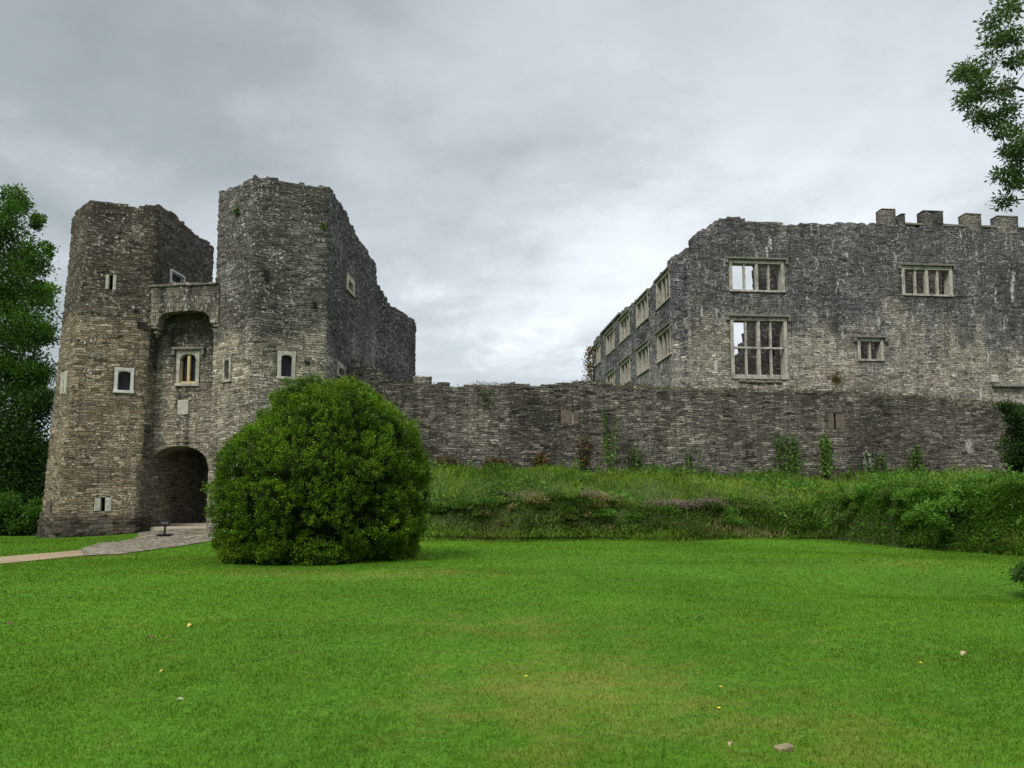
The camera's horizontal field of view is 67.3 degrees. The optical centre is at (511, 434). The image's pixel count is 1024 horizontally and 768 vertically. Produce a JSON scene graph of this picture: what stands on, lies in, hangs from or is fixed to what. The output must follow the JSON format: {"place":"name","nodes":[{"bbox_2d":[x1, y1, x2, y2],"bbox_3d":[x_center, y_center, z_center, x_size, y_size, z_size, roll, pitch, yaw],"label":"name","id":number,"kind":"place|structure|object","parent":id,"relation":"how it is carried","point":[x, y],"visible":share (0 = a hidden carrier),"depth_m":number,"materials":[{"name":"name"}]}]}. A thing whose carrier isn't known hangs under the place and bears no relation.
{"place":"outdoors","nodes":[
{"label":"outdoors","id":0,"kind":"place"},
{"bbox_2d":[0,550,82,563],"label":"path","id":1,"kind":"structure","parent":0,"point":[17,558],"depth_m":23.54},
{"bbox_2d":[80,529,214,554],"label":"pavement","id":2,"kind":"structure","parent":0,"point":[147,540],"depth_m":32.83,"materials":[{"name":"grey stone"}]},
{"bbox_2d":[156,520,173,535],"bbox_3d":[-16.005,4.280,35.496,0.600,0.720,0.500,0,-5,-5],"label":"sign stand","id":3,"kind":"object","parent":2,"relation":"on","point":[164,523],"visible":1,"depth_m":35.40,"materials":[{"name":"grey metal"}]},
{"bbox_2d":[0,529,1023,767],"bbox_3d":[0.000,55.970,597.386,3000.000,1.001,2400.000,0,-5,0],"label":"lawn","id":4,"kind":"structure","parent":0,"point":[455,732],"depth_m":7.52,"materials":[{"name":"plant"}]},
{"bbox_2d":[0,486,42,535],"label":"shrub","id":5,"kind":"object","parent":4,"relation":"on","point":[19,520],"visible":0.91,"depth_m":39.92,"materials":[{"name":"green plant"}]},
{"bbox_2d":[0,378,55,505],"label":"tree","id":6,"kind":"object","parent":4,"relation":"on","point":[24,447],"visible":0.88,"depth_m":43.28,"materials":[{"name":"green plant"}]},
{"bbox_2d":[0,183,64,416],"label":"tree","id":7,"kind":"object","parent":4,"relation":"on","point":[37,294],"visible":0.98,"depth_m":46.22,"materials":[{"name":"green plant"}]},
{"bbox_2d":[36,175,416,537],"bbox_3d":[-15.343,-2.652,46.828,14.589,18.171,21.244,-1,-5,7],"label":"gatehouse","id":8,"kind":"object","parent":4,"relation":"on","point":[176,363],"visible":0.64,"depth_m":38.17,"materials":[{"name":"grey stone"}]},
{"bbox_2d":[113,367,134,393],"bbox_3d":[-19.234,-2.676,38.216,0.961,1.280,0.608,2,-5,-19],"label":"window","id":9,"kind":"structure","parent":8,"relation":"in","point":[123,377],"depth_m":38.10,"materials":[{"name":"white stone"}]},
{"bbox_2d":[169,268,185,282],"bbox_3d":[-18.068,-8.292,41.119,0.597,0.797,1.580,0,-5,5],"label":"window","id":10,"kind":"structure","parent":8,"relation":"in","point":[175,277],"depth_m":41.20,"materials":[{"name":"black glass"}]},
{"bbox_2d":[171,347,204,385],"bbox_3d":[-16.504,-3.459,39.360,1.711,2.021,0.677,0,-5,2],"label":"window","id":11,"kind":"structure","parent":8,"relation":"in","point":[188,358],"depth_m":39.20,"materials":[{"name":"grey stone"}]},
{"bbox_2d":[221,356,231,382],"bbox_3d":[-13.749,-3.164,37.624,0.737,1.245,0.608,-4,-6,34],"label":"window","id":12,"kind":"structure","parent":8,"relation":"in","point":[227,362],"depth_m":37.54,"materials":[{"name":"grey stone"}]},
{"bbox_2d":[231,203,240,216],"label":"plant","id":13,"kind":"object","parent":8,"relation":"on","point":[236,211],"visible":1,"depth_m":37.82,"materials":[{"name":"green plant"}]},
{"bbox_2d":[276,351,295,379],"bbox_3d":[-10.967,-3.337,37.307,0.930,1.391,0.607,2,-6,-23],"label":"window","id":14,"kind":"structure","parent":8,"relation":"in","point":[286,360],"depth_m":37.23,"materials":[{"name":"grey stone"}]},
{"bbox_2d":[336,360,345,378],"bbox_3d":[-9.229,-3.382,40.658,0.606,0.817,1.778,0,-5,3],"label":"window","id":15,"kind":"structure","parent":8,"relation":"in","point":[341,369],"depth_m":40.62,"materials":[{"name":"grey stone"}]},
{"bbox_2d":[346,273,354,297],"bbox_3d":[-9.157,-8.287,42.583,0.605,0.983,1.717,0,-5,3],"label":"window","id":16,"kind":"structure","parent":8,"relation":"in","point":[350,286],"depth_m":42.69,"materials":[{"name":"beige stone"}]},
{"bbox_2d":[200,371,433,565],"bbox_3d":[-5.738,0.951,23.208,6.755,5.724,6.944,0,-5,0],"label":"bush","id":17,"kind":"object","parent":4,"relation":"on","point":[328,474],"visible":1,"depth_m":21.05,"materials":[{"name":"green plant"}]},
{"bbox_2d":[1,611,1023,767],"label":"clover","id":18,"kind":"object","parent":4,"relation":"on","point":[824,747],"visible":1,"depth_m":5.32,"materials":[{"name":"green plant"}]},
{"bbox_2d":[773,743,793,751],"bbox_3d":[1.755,2.021,4.961,0.128,0.047,0.084,1,-5,-9],"label":"stone","id":19,"kind":"object","parent":4,"relation":"on","point":[784,746],"visible":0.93,"depth_m":4.93,"materials":[{"name":"stone"}]},
{"bbox_2d":[592,208,1023,405],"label":"mansion","id":20,"kind":"structure","parent":4,"relation":"on","point":[928,303],"depth_m":52.29,"materials":[{"name":"grey stone"}]},
{"bbox_2d":[582,345,595,382],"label":"ivy","id":21,"kind":"object","parent":20,"relation":"attached to","point":[588,365],"visible":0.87,"depth_m":77.89,"materials":[{"name":"green plant"}]},
{"bbox_2d":[592,339,601,367],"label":"window","id":22,"kind":"structure","parent":20,"relation":"in","point":[597,346],"depth_m":76.77,"materials":[{"name":"beige stone"}]},
{"bbox_2d":[604,324,614,355],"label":"window","id":23,"kind":"structure","parent":20,"relation":"in","point":[609,335],"depth_m":70.69,"materials":[{"name":"beige stone"}]},
{"bbox_2d":[604,366,615,385],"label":"window","id":24,"kind":"structure","parent":20,"relation":"in","point":[610,377],"depth_m":69.89,"materials":[{"name":"beige stone"}]},
{"bbox_2d":[617,308,630,343],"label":"window","id":25,"kind":"structure","parent":20,"relation":"in","point":[624,320],"depth_m":65.07,"materials":[{"name":"beige stone"}]},
{"bbox_2d":[618,354,630,385],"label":"window","id":26,"kind":"structure","parent":20,"relation":"in","point":[624,365],"depth_m":64.69,"materials":[{"name":"beige stone"}]},
{"bbox_2d":[634,288,648,328],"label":"window","id":27,"kind":"structure","parent":20,"relation":"in","point":[641,303],"depth_m":59.35,"materials":[{"name":"beige stone"}]},
{"bbox_2d":[634,338,649,376],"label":"window","id":28,"kind":"structure","parent":20,"relation":"in","point":[642,351],"depth_m":58.99,"materials":[{"name":"beige stone"}]},
{"bbox_2d":[653,265,670,310],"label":"window","id":29,"kind":"structure","parent":20,"relation":"in","point":[660,282],"depth_m":53.74,"materials":[{"name":"beige stone"}]},
{"bbox_2d":[654,321,671,363],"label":"window","id":30,"kind":"structure","parent":20,"relation":"in","point":[661,334],"depth_m":53.40,"materials":[{"name":"beige stone"}]},
{"bbox_2d":[725,257,788,292],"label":"window","id":31,"kind":"structure","parent":20,"relation":"in","point":[733,261],"depth_m":51.72,"materials":[{"name":"beige stone"}]},
{"bbox_2d":[726,314,790,379],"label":"window","id":32,"kind":"structure","parent":20,"relation":"in","point":[734,318],"depth_m":51.29,"materials":[{"name":"beige stone"}]},
{"bbox_2d":[829,369,849,387],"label":"plant","id":33,"kind":"object","parent":20,"relation":"on","point":[834,375],"visible":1,"depth_m":51.43,"materials":[{"name":"plant"}]},
{"bbox_2d":[853,335,887,360],"bbox_3d":[24.186,-5.810,52.130,2.345,1.731,0.814,0,-5,-5],"label":"window","id":34,"kind":"structure","parent":20,"relation":"in","point":[879,343],"depth_m":51.92,"materials":[{"name":"beige stone"}]},
{"bbox_2d":[897,263,956,296],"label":"window","id":35,"kind":"structure","parent":20,"relation":"in","point":[946,269],"depth_m":52.76,"materials":[{"name":"beige stone"}]},
{"bbox_2d":[945,0,1023,213],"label":"ash tree","id":36,"kind":"object","parent":4,"relation":"on","point":[968,73],"visible":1,"depth_m":17.41,"materials":[{"name":"green plant"}]},
{"bbox_2d":[1000,557,1023,586],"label":"shrub","id":37,"kind":"object","parent":4,"relation":"on","point":[1019,575],"visible":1,"depth_m":16.55,"materials":[{"name":"green plant"}]},
{"bbox_2d":[0,0,1023,494],"label":"sky","id":38,"kind":"structure","parent":0,"point":[513,175],"materials":[{"name":"grey"}]},
{"bbox_2d":[418,469,1023,555],"bbox_3d":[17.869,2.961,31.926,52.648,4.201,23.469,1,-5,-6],"label":"bank","id":39,"kind":"structure","parent":0,"point":[497,517],"depth_m":34.90,"materials":[{"name":"green plant"}]},
{"bbox_2d":[434,454,461,468],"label":"plant","id":40,"kind":"object","parent":39,"relation":"on","point":[439,459],"visible":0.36,"depth_m":40.97,"materials":[{"name":"green plant"}]},
{"bbox_2d":[480,456,510,470],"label":"plant","id":41,"kind":"object","parent":39,"relation":"on","point":[499,460],"visible":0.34,"depth_m":41.29,"materials":[{"name":"green plant"}]},
{"bbox_2d":[532,451,553,467],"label":"plant","id":42,"kind":"object","parent":39,"relation":"on","point":[541,455],"visible":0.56,"depth_m":41.53,"materials":[{"name":"plant"}]},
{"bbox_2d":[573,434,592,470],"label":"plant","id":43,"kind":"object","parent":39,"relation":"on","point":[583,458],"visible":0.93,"depth_m":41.84,"materials":[{"name":"plant"}]},
{"bbox_2d":[437,486,779,508],"bbox_3d":[3.534,2.929,35.825,19.486,1.149,2.120,1,-5,-7],"label":"flowering ground cover","id":44,"kind":"object","parent":39,"relation":"on","point":[678,504],"visible":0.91,"depth_m":36.13,"materials":[{"name":"green plant"}]},
{"bbox_2d":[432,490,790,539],"bbox_3d":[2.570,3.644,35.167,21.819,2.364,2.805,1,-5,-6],"label":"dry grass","id":45,"kind":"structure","parent":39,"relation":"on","point":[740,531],"depth_m":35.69,"materials":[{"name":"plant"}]},
{"bbox_2d":[624,445,646,470],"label":"plant","id":46,"kind":"object","parent":39,"relation":"on","point":[634,454],"visible":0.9,"depth_m":42.16,"materials":[{"name":"green plant"}]},
{"bbox_2d":[350,359,1017,477],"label":"castle wall","id":47,"kind":"structure","parent":39,"relation":"on","point":[727,431],"depth_m":42.95,"materials":[{"name":"grey stone"}]},
{"bbox_2d":[478,386,494,413],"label":"plant","id":48,"kind":"object","parent":47,"relation":"on","point":[486,398],"visible":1,"depth_m":41.68,"materials":[{"name":"green plant"}]},
{"bbox_2d":[600,409,620,470],"bbox_3d":[5.309,0.248,41.955,1.298,3.402,0.760,0,-5,0],"label":"plant","id":49,"kind":"object","parent":47,"relation":"attached to","point":[606,442],"visible":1,"depth_m":41.99,"materials":[{"name":"green plant"}]},
{"bbox_2d":[364,363,1021,405],"bbox_3d":[15.866,-2.557,44.273,49.580,2.888,1.324,1,-5,-6],"label":"moss","id":50,"kind":"object","parent":47,"relation":"on","point":[804,391],"visible":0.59,"depth_m":43.63,"materials":[{"name":"green plant"}]},
{"bbox_2d":[683,447,703,473],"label":"plant","id":51,"kind":"object","parent":39,"relation":"on","point":[690,463],"visible":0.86,"depth_m":42.52,"materials":[{"name":"green plant"}]},
{"bbox_2d":[407,481,1011,549],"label":"undergrowth","id":52,"kind":"object","parent":39,"relation":"on","point":[632,505],"visible":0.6,"depth_m":34.84,"materials":[{"name":"green plant"}]},
{"bbox_2d":[413,459,1023,509],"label":"tall grass","id":53,"kind":"structure","parent":39,"relation":"on","point":[563,471],"depth_m":38.97,"materials":[{"name":"green plant"}]},
{"bbox_2d":[425,457,1023,532],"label":"weeds","id":54,"kind":"object","parent":39,"relation":"on","point":[836,488],"visible":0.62,"depth_m":37.29,"materials":[{"name":"green plant"}]},
{"bbox_2d":[768,433,813,476],"bbox_3d":[15.479,1.174,43.157,2.664,2.688,0.840,0,-5,0],"label":"plant","id":55,"kind":"object","parent":39,"relation":"on","point":[794,459],"visible":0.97,"depth_m":43.19,"materials":[{"name":"green plant"}]},
{"bbox_2d":[814,433,836,479],"bbox_3d":[17.614,1.193,43.466,1.331,2.691,0.880,3,-6,-26],"label":"plant","id":56,"kind":"object","parent":39,"relation":"on","point":[826,464],"visible":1,"depth_m":43.44,"materials":[{"name":"green plant"}]},
{"bbox_2d":[696,476,1023,553],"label":"undergrowth","id":57,"kind":"object","parent":39,"relation":"on","point":[1006,491],"visible":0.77,"depth_m":27.83,"materials":[{"name":"green plant"}]},
{"bbox_2d":[859,451,880,474],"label":"plant","id":58,"kind":"object","parent":39,"relation":"on","point":[868,463],"visible":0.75,"depth_m":43.70,"materials":[{"name":"green plant"}]},
{"bbox_2d":[881,452,888,473],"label":"plant","id":59,"kind":"object","parent":39,"relation":"on","point":[885,466],"visible":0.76,"depth_m":43.73,"materials":[{"name":"green plant"}]},
{"bbox_2d":[902,442,925,473],"bbox_3d":[23.063,1.558,43.962,1.472,2.358,0.873,3,-6,-26],"label":"plant","id":60,"kind":"object","parent":39,"relation":"on","point":[917,460],"visible":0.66,"depth_m":43.99,"materials":[{"name":"green plant"}]},
{"bbox_2d":[914,476,978,540],"bbox_3d":[16.658,2.836,27.157,5.452,2.862,2.942,0,-5,0],"label":"bramble bush","id":61,"kind":"object","parent":39,"relation":"on","point":[942,527],"visible":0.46,"depth_m":26.70,"materials":[{"name":"green plant"}]},
{"bbox_2d":[989,399,1023,475],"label":"shrub","id":62,"kind":"object","parent":39,"relation":"on","point":[1013,454],"visible":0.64,"depth_m":40.19,"materials":[{"name":"green plant"}]}
]}

